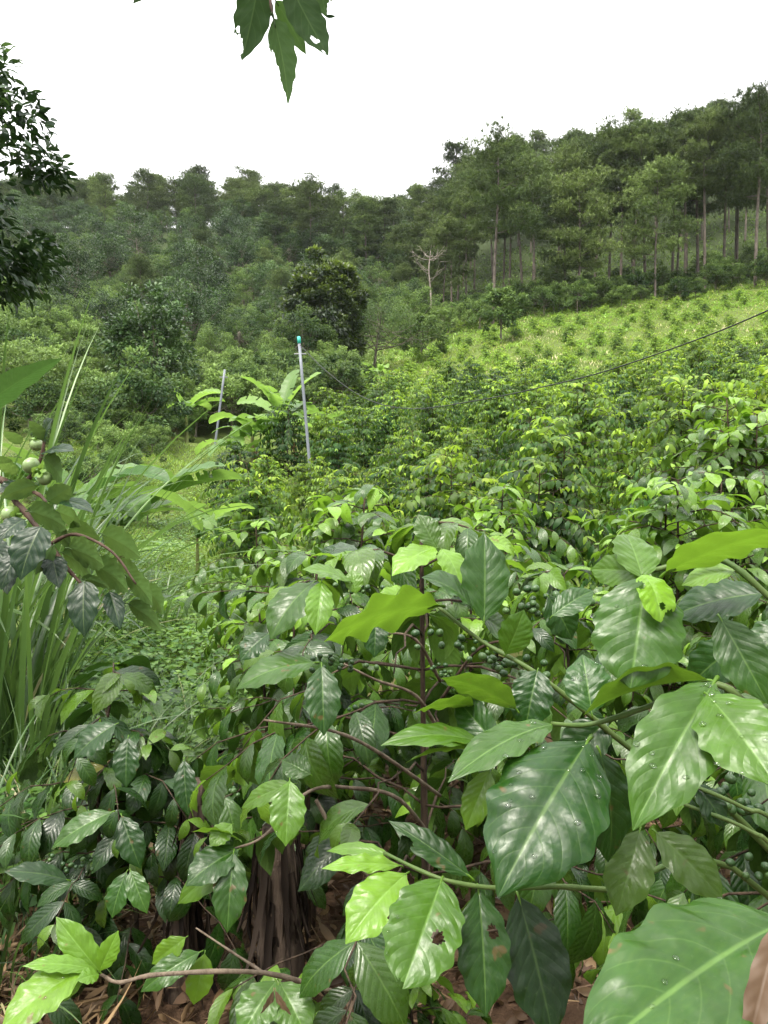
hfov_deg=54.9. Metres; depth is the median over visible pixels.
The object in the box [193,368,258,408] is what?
leafy shrub
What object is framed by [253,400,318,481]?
coffee shrub
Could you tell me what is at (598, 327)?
coffee shrub
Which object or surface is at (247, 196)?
pine tree
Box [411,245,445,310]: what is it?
dead tree
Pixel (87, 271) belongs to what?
pine tree
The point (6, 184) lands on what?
pine tree
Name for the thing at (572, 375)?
coffee shrub
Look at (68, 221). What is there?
broadleaf tree
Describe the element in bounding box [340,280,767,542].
grass
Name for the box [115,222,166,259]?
broadleaf tree
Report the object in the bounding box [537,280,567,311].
leafy shrub
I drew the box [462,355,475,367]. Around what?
coffee shrub
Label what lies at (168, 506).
leafy shrub
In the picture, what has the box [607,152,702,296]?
pine tree
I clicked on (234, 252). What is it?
broadleaf tree
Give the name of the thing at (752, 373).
coffee shrub
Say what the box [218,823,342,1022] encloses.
tree stump
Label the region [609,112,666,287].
pine tree
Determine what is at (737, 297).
coffee shrub
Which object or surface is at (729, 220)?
pine tree
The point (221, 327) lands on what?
broadleaf tree
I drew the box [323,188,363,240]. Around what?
pine tree
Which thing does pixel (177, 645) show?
ground cover
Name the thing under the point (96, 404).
leafy shrub
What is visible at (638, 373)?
coffee shrub
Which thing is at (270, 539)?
coffee shrub
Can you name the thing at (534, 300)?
leafy shrub
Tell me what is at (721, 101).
pine tree
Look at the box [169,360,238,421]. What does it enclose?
leafy shrub
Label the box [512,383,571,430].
coffee shrub
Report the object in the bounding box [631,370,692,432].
coffee shrub
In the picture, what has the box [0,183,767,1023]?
ground
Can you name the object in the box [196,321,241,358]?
broadleaf tree
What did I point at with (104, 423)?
leafy shrub
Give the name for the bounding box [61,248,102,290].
broadleaf tree
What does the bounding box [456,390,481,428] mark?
coffee shrub
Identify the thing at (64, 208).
broadleaf tree
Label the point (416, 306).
broadleaf tree
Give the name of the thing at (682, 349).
coffee shrub
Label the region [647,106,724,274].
pine tree
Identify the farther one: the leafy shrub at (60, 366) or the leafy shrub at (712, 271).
the leafy shrub at (712, 271)
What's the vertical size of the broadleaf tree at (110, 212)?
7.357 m
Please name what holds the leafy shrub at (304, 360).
on the ground at (504, 1013)
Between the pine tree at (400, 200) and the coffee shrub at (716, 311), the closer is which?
the coffee shrub at (716, 311)
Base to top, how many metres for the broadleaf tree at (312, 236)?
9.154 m
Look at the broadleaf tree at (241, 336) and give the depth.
74.10 m
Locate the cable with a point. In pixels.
(568, 380)
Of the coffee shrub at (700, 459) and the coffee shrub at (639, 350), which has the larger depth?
the coffee shrub at (639, 350)
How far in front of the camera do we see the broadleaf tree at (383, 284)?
99.25 m
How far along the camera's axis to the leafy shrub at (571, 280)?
83.16 m
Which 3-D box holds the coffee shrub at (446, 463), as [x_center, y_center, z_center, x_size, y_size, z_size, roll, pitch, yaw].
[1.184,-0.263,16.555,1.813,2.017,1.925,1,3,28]
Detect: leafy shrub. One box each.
[0,308,52,347]
[0,323,65,351]
[0,333,75,379]
[0,340,83,424]
[1,299,41,327]
[2,369,79,431]
[3,308,53,335]
[4,448,45,479]
[11,302,28,314]
[12,374,80,421]
[13,384,75,425]
[23,426,62,454]
[26,321,63,339]
[27,410,89,445]
[28,401,89,443]
[30,355,85,402]
[34,451,118,500]
[43,306,104,338]
[52,335,125,392]
[53,319,100,343]
[65,450,119,481]
[67,372,116,411]
[68,337,117,366]
[68,409,107,436]
[70,346,191,441]
[72,354,119,380]
[74,372,177,433]
[76,419,115,450]
[79,366,116,398]
[84,388,160,440]
[89,421,141,461]
[96,402,150,441]
[99,441,143,479]
[102,353,140,373]
[117,341,187,377]
[117,367,191,423]
[124,428,166,461]
[125,484,169,524]
[134,422,170,453]
[153,362,247,436]
[153,411,175,445]
[167,407,196,441]
[168,351,218,375]
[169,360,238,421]
[175,410,213,429]
[189,346,220,366]
[192,368,270,430]
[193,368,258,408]
[195,335,237,364]
[212,347,252,366]
[217,345,268,372]
[220,358,268,378]
[221,361,308,424]
[221,393,270,418]
[246,341,311,370]
[250,337,304,370]
[251,350,305,383]
[283,384,320,414]
[290,375,333,415]
[296,350,353,395]
[298,353,321,382]
[304,336,335,358]
[310,340,359,358]
[318,367,368,401]
[319,347,364,375]
[423,301,454,325]
[429,302,473,332]
[455,293,486,320]
[459,291,489,319]
[460,293,494,328]
[487,277,523,298]
[506,278,552,308]
[513,299,526,314]
[520,284,540,307]
[521,280,565,314]
[531,279,546,294]
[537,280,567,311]
[543,276,573,308]
[556,275,597,312]
[567,268,615,307]
[573,284,601,306]
[598,280,627,302]
[602,275,629,297]
[606,266,639,279]
[608,283,636,305]
[626,266,662,297]
[631,284,653,301]
[634,259,675,291]
[656,283,681,300]
[661,266,695,289]
[663,276,701,301]
[685,279,710,298]
[688,261,702,274]
[690,250,721,274]
[692,257,736,291]
[698,249,740,281]
[701,267,732,290]
[719,264,747,281]
[721,262,746,282]
[731,239,764,262]
[737,267,753,282]
[742,251,766,264]
[743,248,767,284]
[746,262,761,279]
[747,265,767,286]
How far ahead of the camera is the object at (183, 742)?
4.00 m
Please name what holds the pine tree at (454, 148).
on the ground at (504, 1013)
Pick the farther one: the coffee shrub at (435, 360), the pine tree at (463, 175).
the pine tree at (463, 175)
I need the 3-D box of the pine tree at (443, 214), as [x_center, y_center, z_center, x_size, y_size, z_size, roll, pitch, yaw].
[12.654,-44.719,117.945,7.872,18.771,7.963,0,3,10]
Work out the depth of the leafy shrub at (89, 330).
52.43 m
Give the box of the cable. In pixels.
[300,310,767,408]
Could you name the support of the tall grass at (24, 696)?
on the ground at (504, 1013)
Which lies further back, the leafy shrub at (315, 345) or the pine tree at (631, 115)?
the pine tree at (631, 115)
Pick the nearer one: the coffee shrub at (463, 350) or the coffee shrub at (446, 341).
the coffee shrub at (463, 350)
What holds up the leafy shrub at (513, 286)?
on the ground at (504, 1013)
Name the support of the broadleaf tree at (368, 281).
on the ground at (504, 1013)
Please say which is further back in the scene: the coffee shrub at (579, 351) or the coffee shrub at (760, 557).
the coffee shrub at (579, 351)
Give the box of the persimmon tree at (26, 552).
[0,418,163,636]
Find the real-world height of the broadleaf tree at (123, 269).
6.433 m
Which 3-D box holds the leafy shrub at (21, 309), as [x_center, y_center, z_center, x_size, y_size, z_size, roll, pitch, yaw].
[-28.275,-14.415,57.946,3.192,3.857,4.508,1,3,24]
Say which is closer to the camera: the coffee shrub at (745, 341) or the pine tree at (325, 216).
the coffee shrub at (745, 341)
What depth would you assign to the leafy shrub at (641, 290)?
80.13 m
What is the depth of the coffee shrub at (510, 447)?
16.12 m
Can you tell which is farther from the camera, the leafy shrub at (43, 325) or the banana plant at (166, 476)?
the leafy shrub at (43, 325)
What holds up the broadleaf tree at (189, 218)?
on the ground at (504, 1013)
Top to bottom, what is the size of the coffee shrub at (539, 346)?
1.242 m
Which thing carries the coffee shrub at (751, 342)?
on the ground at (504, 1013)
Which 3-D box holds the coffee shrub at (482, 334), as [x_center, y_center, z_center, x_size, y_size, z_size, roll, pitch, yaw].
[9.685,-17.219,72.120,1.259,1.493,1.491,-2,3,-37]
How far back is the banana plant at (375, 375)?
49.27 m
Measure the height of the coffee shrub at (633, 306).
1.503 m
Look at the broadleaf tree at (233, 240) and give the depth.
122.54 m
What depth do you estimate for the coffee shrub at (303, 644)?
2.54 m
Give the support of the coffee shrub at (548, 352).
on the ground at (504, 1013)
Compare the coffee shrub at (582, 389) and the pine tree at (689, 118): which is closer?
the coffee shrub at (582, 389)
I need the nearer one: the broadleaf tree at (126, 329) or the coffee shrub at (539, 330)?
the broadleaf tree at (126, 329)
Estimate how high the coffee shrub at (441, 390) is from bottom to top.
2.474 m
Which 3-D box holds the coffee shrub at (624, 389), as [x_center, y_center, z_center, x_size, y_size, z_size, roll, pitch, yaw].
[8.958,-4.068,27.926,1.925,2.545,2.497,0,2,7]
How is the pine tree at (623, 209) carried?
on the ground at (504, 1013)
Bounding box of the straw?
[0,746,211,1023]
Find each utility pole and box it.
[214,369,227,444]
[294,336,310,489]
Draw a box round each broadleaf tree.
[0,42,78,316]
[0,189,29,233]
[0,215,10,239]
[1,266,29,308]
[2,194,44,221]
[7,211,59,244]
[7,214,42,242]
[8,205,49,238]
[24,266,99,323]
[24,276,58,303]
[26,294,77,315]
[27,293,95,341]
[32,208,57,231]
[36,282,83,318]
[37,190,68,234]
[40,221,77,248]
[41,233,107,297]
[53,200,87,233]
[55,218,80,248]
[60,225,94,257]
[61,213,111,251]
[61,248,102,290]
[66,198,99,233]
[74,285,122,310]
[74,288,93,315]
[76,231,134,286]
[76,284,143,336]
[77,204,106,234]
[80,301,112,335]
[81,279,118,311]
[82,214,125,260]
[82,249,115,283]
[90,221,133,272]
[92,279,202,386]
[93,286,148,332]
[98,277,131,295]
[102,199,132,230]
[109,201,157,248]
[110,264,130,284]
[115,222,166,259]
[122,276,186,325]
[133,0,334,103]
[136,218,165,251]
[144,206,175,236]
[147,276,229,341]
[148,254,172,277]
[150,244,180,267]
[150,255,188,281]
[154,327,195,351]
[159,262,200,298]
[165,231,187,252]
[166,217,198,245]
[166,238,229,292]
[167,229,198,257]
[169,255,238,323]
[176,212,206,236]
[180,207,205,226]
[182,297,227,356]
[194,304,217,338]
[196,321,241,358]
[201,204,253,262]
[204,242,230,271]
[205,230,265,279]
[205,276,235,330]
[210,270,239,300]
[212,195,258,229]
[212,281,252,317]
[213,214,257,258]
[213,302,257,336]
[214,307,258,350]
[219,307,261,354]
[222,317,249,349]
[224,236,254,276]
[230,259,259,305]
[231,237,259,271]
[232,262,272,301]
[242,299,273,339]
[244,288,285,336]
[244,307,275,350]
[246,259,291,304]
[249,216,269,239]
[250,217,270,242]
[250,236,288,268]
[252,327,285,349]
[253,212,304,260]
[258,329,297,350]
[262,292,279,328]
[268,301,341,362]
[270,232,305,268]
[273,244,369,357]
[283,259,309,280]
[288,226,327,267]
[294,218,334,250]
[297,250,330,269]
[312,221,336,237]
[313,234,351,259]
[314,350,377,394]
[316,286,438,372]
[334,232,360,265]
[351,237,381,274]
[352,205,378,230]
[353,267,373,310]
[356,257,388,286]
[358,231,393,271]
[358,281,404,329]
[362,255,396,302]
[365,281,392,309]
[366,204,412,238]
[382,277,428,334]
[384,242,428,284]
[384,283,442,344]
[393,219,429,241]
[396,302,453,352]
[403,279,434,314]
[410,204,432,222]
[477,283,528,343]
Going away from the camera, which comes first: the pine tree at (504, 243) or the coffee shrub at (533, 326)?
the coffee shrub at (533, 326)
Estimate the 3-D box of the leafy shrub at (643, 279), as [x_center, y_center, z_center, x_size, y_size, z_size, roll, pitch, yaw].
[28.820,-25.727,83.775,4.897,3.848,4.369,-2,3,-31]
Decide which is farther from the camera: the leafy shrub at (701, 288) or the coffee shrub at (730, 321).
the leafy shrub at (701, 288)
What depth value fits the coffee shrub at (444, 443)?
21.79 m
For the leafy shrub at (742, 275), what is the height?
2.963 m
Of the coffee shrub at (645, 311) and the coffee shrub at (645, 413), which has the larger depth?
the coffee shrub at (645, 311)
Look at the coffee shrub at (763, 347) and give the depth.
37.20 m
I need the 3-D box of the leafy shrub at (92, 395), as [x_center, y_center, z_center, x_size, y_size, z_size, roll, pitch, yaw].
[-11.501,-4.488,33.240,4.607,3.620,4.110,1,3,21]
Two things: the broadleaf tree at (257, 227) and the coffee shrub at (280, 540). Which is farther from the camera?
the broadleaf tree at (257, 227)
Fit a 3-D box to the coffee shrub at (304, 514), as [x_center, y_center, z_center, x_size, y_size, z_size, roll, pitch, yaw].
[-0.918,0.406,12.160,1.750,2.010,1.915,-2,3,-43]
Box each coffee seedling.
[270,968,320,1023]
[381,976,466,1023]
[433,991,492,1023]
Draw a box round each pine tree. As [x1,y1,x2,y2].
[0,173,17,193]
[0,176,40,223]
[0,237,19,277]
[7,171,47,212]
[30,186,68,233]
[35,248,63,288]
[55,175,77,220]
[63,178,99,215]
[68,176,89,216]
[73,252,97,294]
[84,170,115,219]
[85,171,121,223]
[112,195,141,226]
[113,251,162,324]
[121,180,146,224]
[121,260,158,310]
[128,166,173,221]
[145,179,173,224]
[146,172,172,211]
[160,175,198,226]
[160,257,187,280]
[167,176,207,218]
[170,172,217,229]
[178,163,213,207]
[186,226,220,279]
[194,175,222,221]
[207,199,227,227]
[214,175,242,217]
[214,175,261,221]
[223,186,262,229]
[233,165,266,208]
[234,184,279,230]
[251,196,311,260]
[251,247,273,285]
[254,181,286,220]
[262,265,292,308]
[264,178,288,188]
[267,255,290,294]
[277,187,307,227]
[283,171,345,245]
[298,179,327,219]
[298,194,336,230]
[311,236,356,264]
[316,182,347,221]
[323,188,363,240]
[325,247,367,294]
[344,187,371,222]
[345,193,385,277]
[367,222,421,286]
[368,197,406,278]
[385,195,405,220]
[387,218,453,299]
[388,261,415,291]
[389,192,410,218]
[395,196,410,223]
[401,181,433,223]
[401,184,428,222]
[411,215,477,301]
[412,193,442,226]
[422,175,452,213]
[425,181,478,309]
[431,137,473,197]
[438,154,479,267]
[438,176,483,300]
[439,184,493,297]
[442,171,464,284]
[447,167,483,292]
[457,115,559,324]
[462,159,492,278]
[470,168,518,286]
[472,135,551,288]
[480,182,533,285]
[499,153,564,306]
[504,129,536,245]
[520,184,551,279]
[522,127,558,158]
[523,190,613,309]
[528,138,551,163]
[535,136,597,271]
[538,158,624,309]
[541,127,585,247]
[549,127,594,224]
[562,166,608,239]
[568,125,585,133]
[570,110,652,282]
[580,134,649,278]
[582,120,667,279]
[600,120,688,288]
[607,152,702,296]
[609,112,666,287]
[613,104,660,125]
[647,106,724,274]
[653,102,713,277]
[656,102,743,276]
[662,103,744,287]
[670,196,713,282]
[678,197,710,272]
[692,77,767,287]
[696,109,767,281]
[705,96,736,110]
[712,156,765,264]
[722,155,759,261]
[727,82,767,260]
[728,208,729,232]
[744,209,746,241]
[752,105,767,166]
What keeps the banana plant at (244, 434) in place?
on the ground at (504, 1013)
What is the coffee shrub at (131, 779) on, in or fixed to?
on the ground at (504, 1013)
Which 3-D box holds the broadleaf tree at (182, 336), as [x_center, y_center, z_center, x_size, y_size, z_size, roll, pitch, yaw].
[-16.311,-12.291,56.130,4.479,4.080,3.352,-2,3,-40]
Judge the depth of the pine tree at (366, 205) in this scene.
119.61 m
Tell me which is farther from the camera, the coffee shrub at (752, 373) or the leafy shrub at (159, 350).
the leafy shrub at (159, 350)
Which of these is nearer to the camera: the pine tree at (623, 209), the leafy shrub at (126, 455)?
the leafy shrub at (126, 455)
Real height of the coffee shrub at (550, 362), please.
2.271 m
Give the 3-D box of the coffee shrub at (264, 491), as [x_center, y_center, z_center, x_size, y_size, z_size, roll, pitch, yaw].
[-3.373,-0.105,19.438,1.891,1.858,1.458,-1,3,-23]
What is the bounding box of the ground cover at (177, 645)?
[28,447,269,775]
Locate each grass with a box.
[0,283,333,795]
[0,356,157,593]
[0,392,208,681]
[0,652,207,880]
[0,669,219,889]
[0,687,191,890]
[0,691,220,983]
[0,802,157,1023]
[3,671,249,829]
[16,522,181,653]
[45,436,290,725]
[74,652,252,760]
[79,549,232,641]
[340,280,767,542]
[383,280,767,388]
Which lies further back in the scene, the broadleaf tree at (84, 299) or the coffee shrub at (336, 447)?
the broadleaf tree at (84, 299)
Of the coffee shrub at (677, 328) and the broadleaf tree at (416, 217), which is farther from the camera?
the broadleaf tree at (416, 217)
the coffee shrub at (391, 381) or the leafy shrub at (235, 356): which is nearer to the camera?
the coffee shrub at (391, 381)
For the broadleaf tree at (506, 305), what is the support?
on the ground at (504, 1013)
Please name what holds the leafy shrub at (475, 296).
on the ground at (504, 1013)
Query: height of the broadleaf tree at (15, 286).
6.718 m
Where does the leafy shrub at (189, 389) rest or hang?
on the ground at (504, 1013)
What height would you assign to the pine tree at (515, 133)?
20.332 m
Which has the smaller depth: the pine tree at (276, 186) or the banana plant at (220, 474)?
the banana plant at (220, 474)
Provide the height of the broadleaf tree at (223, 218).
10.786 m
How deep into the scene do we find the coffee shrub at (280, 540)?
17.54 m
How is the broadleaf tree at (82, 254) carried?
on the ground at (504, 1013)
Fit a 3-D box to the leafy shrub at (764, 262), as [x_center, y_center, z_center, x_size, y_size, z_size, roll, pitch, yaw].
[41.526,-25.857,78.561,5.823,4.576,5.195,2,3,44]
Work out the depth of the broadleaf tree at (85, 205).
155.63 m
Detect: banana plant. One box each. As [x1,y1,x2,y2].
[0,358,61,408]
[1,443,202,618]
[7,457,242,612]
[153,388,224,442]
[176,493,254,571]
[195,436,281,465]
[209,411,295,477]
[229,410,312,474]
[237,369,334,466]
[291,399,357,443]
[360,368,384,381]
[361,362,399,385]
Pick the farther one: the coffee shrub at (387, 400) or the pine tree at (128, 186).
the pine tree at (128, 186)
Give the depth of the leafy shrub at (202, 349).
54.11 m
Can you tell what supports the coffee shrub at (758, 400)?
on the ground at (504, 1013)
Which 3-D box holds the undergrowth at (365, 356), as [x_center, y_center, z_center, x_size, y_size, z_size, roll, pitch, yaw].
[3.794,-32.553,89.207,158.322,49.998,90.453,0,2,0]
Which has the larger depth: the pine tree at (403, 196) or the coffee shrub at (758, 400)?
the pine tree at (403, 196)
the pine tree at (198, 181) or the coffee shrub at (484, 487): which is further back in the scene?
the pine tree at (198, 181)
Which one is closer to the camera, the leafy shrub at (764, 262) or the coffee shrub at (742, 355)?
the coffee shrub at (742, 355)
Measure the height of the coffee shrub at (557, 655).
1.378 m
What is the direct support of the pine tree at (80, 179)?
on the ground at (504, 1013)
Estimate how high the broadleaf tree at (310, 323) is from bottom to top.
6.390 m
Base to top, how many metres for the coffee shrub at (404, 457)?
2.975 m
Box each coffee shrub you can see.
[0,655,259,1023]
[3,517,718,1023]
[82,546,533,947]
[164,518,353,693]
[192,460,311,581]
[193,570,389,830]
[198,441,274,518]
[200,472,282,554]
[211,484,509,755]
[219,485,294,544]
[223,475,287,530]
[251,454,303,503]
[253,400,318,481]
[278,456,334,520]
[278,476,373,575]
[294,406,351,469]
[294,465,352,523]
[296,463,379,544]
[305,418,367,487]
[307,387,356,432]
[308,415,345,451]
[308,475,343,521]
[322,514,767,1023]
[328,405,360,435]
[332,396,354,423]
[333,387,363,413]
[333,406,399,470]
[334,517,566,882]
[347,392,365,424]
[352,383,398,424]
[352,466,418,544]
[355,396,419,460]
[357,442,400,500]
[358,383,404,431]
[366,390,413,440]
[368,435,420,505]
[373,369,410,410]
[373,428,457,513]
[374,445,508,552]
[377,461,464,584]
[379,453,528,608]
[386,367,413,395]
[388,438,428,471]
[391,376,411,411]
[391,387,460,454]
[398,381,430,420]
[400,361,420,375]
[400,371,419,393]
[401,562,740,911]
[404,358,414,367]
[407,378,448,425]
[408,456,465,516]
[409,378,455,427]
[410,426,467,468]
[412,369,449,395]
[414,352,426,362]
[417,392,472,437]
[418,401,462,441]
[425,345,441,361]
[425,483,589,691]
[426,375,451,405]
[428,353,444,369]
[436,357,463,389]
[437,378,478,409]
[439,345,450,355]
[441,332,452,344]
[441,427,502,486]
[445,371,480,415]
[448,355,490,398]
[451,431,490,464]
[452,335,464,344]
[452,443,500,507]
[454,347,468,356]
[456,351,466,362]
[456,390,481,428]
[459,342,471,352]
[459,461,514,533]
[460,378,517,436]
[462,334,474,345]
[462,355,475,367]
[467,380,534,449]
[470,406,605,535]
[471,368,520,424]
[473,360,489,375]
[476,327,488,337]
[478,342,490,353]
[478,349,492,361]
[480,406,554,508]
[480,432,513,483]
[481,367,518,388]
[482,457,616,652]
[483,330,496,343]
[484,416,642,571]
[486,331,500,345]
[486,346,503,364]
[489,325,498,333]
[489,386,562,455]
[495,352,512,365]
[497,358,511,375]
[498,367,539,406]
[499,360,519,377]
[499,437,521,457]
[506,326,522,337]
[510,370,540,411]
[510,380,644,516]
[512,360,537,396]
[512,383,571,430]
[513,346,522,354]
[519,349,532,360]
[522,350,543,367]
[527,359,570,389]
[528,319,539,329]
[528,360,567,401]
[528,379,566,413]
[530,340,545,352]
[532,323,545,336]
[536,359,558,380]
[540,380,589,436]
[541,344,554,358]
[546,382,591,412]
[551,314,565,326]
[554,476,767,688]
[555,324,574,342]
[555,356,581,386]
[555,396,660,481]
[557,349,577,364]
[558,369,602,406]
[559,370,593,399]
[561,354,579,368]
[562,335,580,349]
[566,322,580,334]
[567,466,767,763]
[572,315,585,323]
[573,344,584,357]
[575,389,624,428]
[578,317,589,326]
[578,366,603,388]
[580,457,689,589]
[584,346,602,360]
[587,371,605,393]
[588,329,601,336]
[588,379,618,407]
[589,329,607,345]
[589,429,656,525]
[593,354,623,382]
[594,323,603,330]
[594,351,650,390]
[594,373,738,534]
[596,305,611,314]
[602,371,641,416]
[602,393,658,470]
[606,333,624,350]
[612,343,630,357]
[614,327,625,335]
[615,307,627,316]
[615,392,637,419]
[616,393,767,598]
[618,357,654,401]
[621,318,631,328]
[623,401,659,442]
[623,419,691,472]
[625,314,636,322]
[625,341,646,358]
[626,301,640,313]
[628,347,662,385]
[628,352,637,366]
[628,352,654,391]
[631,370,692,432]
[633,337,645,346]
[636,358,691,416]
[638,312,654,326]
[638,349,689,395]
[639,319,656,331]
[640,307,650,316]
[641,351,699,402]
[642,329,656,339]
[644,299,658,310]
[644,332,665,352]
[655,341,673,354]
[655,398,714,464]
[657,304,674,320]
[657,385,709,414]
[660,345,692,365]
[661,381,741,436]
[663,329,679,342]
[663,337,724,391]
[667,315,676,326]
[667,381,726,425]
[669,325,682,335]
[670,296,685,308]
[671,410,766,490]
[672,318,685,328]
[677,334,694,348]
[678,309,692,321]
[683,585,767,858]
[688,308,706,323]
[688,351,737,404]
[689,329,715,349]
[690,365,767,446]
[693,297,704,307]
[694,323,714,340]
[695,340,737,377]
[698,302,709,312]
[698,317,719,329]
[709,306,720,316]
[709,344,731,362]
[710,353,752,405]
[710,406,767,496]
[712,330,731,345]
[715,337,742,356]
[719,293,732,302]
[720,299,730,308]
[722,314,739,326]
[723,314,733,322]
[723,381,767,418]
[724,324,741,341]
[724,345,759,370]
[725,369,767,403]
[728,341,762,363]
[729,354,767,392]
[729,357,753,380]
[732,289,743,299]
[732,336,748,349]
[733,336,757,356]
[738,292,752,304]
[748,327,766,343]
[749,355,767,376]
[750,343,767,367]
[752,338,767,367]
[752,348,767,380]
[756,310,767,323]
[761,325,767,337]
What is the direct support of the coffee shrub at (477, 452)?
on the ground at (504, 1013)
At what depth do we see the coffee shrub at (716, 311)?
68.15 m
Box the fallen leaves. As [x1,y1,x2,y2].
[0,764,736,1023]
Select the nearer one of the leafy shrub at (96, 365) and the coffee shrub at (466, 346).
the leafy shrub at (96, 365)
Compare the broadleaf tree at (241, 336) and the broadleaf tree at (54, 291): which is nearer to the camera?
the broadleaf tree at (54, 291)
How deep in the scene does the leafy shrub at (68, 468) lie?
17.01 m
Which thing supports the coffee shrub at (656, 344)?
on the ground at (504, 1013)
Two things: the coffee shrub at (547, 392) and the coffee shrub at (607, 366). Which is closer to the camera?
the coffee shrub at (547, 392)
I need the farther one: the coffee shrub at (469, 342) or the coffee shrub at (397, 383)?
the coffee shrub at (469, 342)
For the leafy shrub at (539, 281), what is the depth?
89.79 m
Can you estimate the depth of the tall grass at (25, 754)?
3.61 m
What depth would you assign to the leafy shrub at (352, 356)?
50.38 m
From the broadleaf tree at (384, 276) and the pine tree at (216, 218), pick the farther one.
the pine tree at (216, 218)
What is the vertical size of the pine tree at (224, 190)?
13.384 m
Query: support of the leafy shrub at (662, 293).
on the ground at (504, 1013)
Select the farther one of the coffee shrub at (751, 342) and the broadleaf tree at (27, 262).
the coffee shrub at (751, 342)
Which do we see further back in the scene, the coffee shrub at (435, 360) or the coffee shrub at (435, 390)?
the coffee shrub at (435, 360)
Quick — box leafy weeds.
[0,629,248,950]
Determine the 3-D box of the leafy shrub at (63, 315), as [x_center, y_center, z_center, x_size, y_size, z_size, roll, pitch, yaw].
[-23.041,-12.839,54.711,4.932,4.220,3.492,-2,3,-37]
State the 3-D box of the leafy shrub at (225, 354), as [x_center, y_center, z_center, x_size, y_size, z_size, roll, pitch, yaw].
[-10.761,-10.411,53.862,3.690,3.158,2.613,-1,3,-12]
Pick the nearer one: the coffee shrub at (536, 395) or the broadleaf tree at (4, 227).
the coffee shrub at (536, 395)
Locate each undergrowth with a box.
[76,205,766,419]
[369,277,767,412]
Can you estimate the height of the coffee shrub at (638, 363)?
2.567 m
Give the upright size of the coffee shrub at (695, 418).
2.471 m
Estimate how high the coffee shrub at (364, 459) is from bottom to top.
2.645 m
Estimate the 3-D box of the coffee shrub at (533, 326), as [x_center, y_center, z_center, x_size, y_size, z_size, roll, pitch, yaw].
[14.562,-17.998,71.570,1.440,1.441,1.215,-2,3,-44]
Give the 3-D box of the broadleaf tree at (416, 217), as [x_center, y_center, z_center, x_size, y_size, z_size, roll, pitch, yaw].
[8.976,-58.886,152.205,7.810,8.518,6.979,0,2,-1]
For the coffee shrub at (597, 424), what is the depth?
14.34 m
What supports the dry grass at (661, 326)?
on the ground at (504, 1013)
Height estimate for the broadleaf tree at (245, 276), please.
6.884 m
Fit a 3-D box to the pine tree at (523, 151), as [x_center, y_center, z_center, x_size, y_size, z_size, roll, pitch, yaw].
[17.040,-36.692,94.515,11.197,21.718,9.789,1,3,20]
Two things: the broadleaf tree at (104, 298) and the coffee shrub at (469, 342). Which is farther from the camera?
the coffee shrub at (469, 342)
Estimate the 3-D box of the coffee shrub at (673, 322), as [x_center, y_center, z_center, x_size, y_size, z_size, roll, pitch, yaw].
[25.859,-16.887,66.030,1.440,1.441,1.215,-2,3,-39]
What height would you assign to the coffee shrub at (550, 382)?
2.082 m
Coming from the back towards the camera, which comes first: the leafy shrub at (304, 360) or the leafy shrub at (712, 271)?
the leafy shrub at (712, 271)
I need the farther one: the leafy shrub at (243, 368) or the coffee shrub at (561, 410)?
the leafy shrub at (243, 368)
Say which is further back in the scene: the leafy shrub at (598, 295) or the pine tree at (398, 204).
the pine tree at (398, 204)
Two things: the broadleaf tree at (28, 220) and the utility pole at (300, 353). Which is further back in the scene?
the broadleaf tree at (28, 220)
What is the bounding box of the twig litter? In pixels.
[0,753,724,1023]
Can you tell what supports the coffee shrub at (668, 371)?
on the ground at (504, 1013)
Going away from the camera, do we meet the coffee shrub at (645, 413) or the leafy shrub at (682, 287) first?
the coffee shrub at (645, 413)
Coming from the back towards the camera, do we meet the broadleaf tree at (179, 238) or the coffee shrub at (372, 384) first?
the broadleaf tree at (179, 238)
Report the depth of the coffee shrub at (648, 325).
64.17 m
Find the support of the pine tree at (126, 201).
on the ground at (504, 1013)
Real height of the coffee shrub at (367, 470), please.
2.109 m
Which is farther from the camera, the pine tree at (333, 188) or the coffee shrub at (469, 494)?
the pine tree at (333, 188)
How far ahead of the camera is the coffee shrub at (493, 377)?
30.42 m
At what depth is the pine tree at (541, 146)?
139.05 m
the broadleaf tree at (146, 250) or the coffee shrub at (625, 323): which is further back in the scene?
the broadleaf tree at (146, 250)
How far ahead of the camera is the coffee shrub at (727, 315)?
65.59 m
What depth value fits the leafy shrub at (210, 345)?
58.52 m
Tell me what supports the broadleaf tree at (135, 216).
on the ground at (504, 1013)
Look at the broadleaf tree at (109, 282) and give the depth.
91.02 m
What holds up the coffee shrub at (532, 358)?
on the ground at (504, 1013)
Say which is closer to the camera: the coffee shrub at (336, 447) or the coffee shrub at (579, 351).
the coffee shrub at (336, 447)
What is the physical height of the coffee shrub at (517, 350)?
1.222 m
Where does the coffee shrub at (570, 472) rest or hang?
on the ground at (504, 1013)
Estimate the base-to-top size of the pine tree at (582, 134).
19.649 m
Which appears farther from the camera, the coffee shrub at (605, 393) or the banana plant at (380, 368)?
the banana plant at (380, 368)
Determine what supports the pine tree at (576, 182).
on the ground at (504, 1013)
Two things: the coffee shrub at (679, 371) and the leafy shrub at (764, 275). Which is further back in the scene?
the leafy shrub at (764, 275)
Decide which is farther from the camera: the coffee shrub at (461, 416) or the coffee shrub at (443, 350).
the coffee shrub at (443, 350)
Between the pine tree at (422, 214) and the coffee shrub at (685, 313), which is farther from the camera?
the pine tree at (422, 214)
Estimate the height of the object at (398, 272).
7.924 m
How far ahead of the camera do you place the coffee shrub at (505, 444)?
22.45 m
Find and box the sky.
[0,0,767,227]

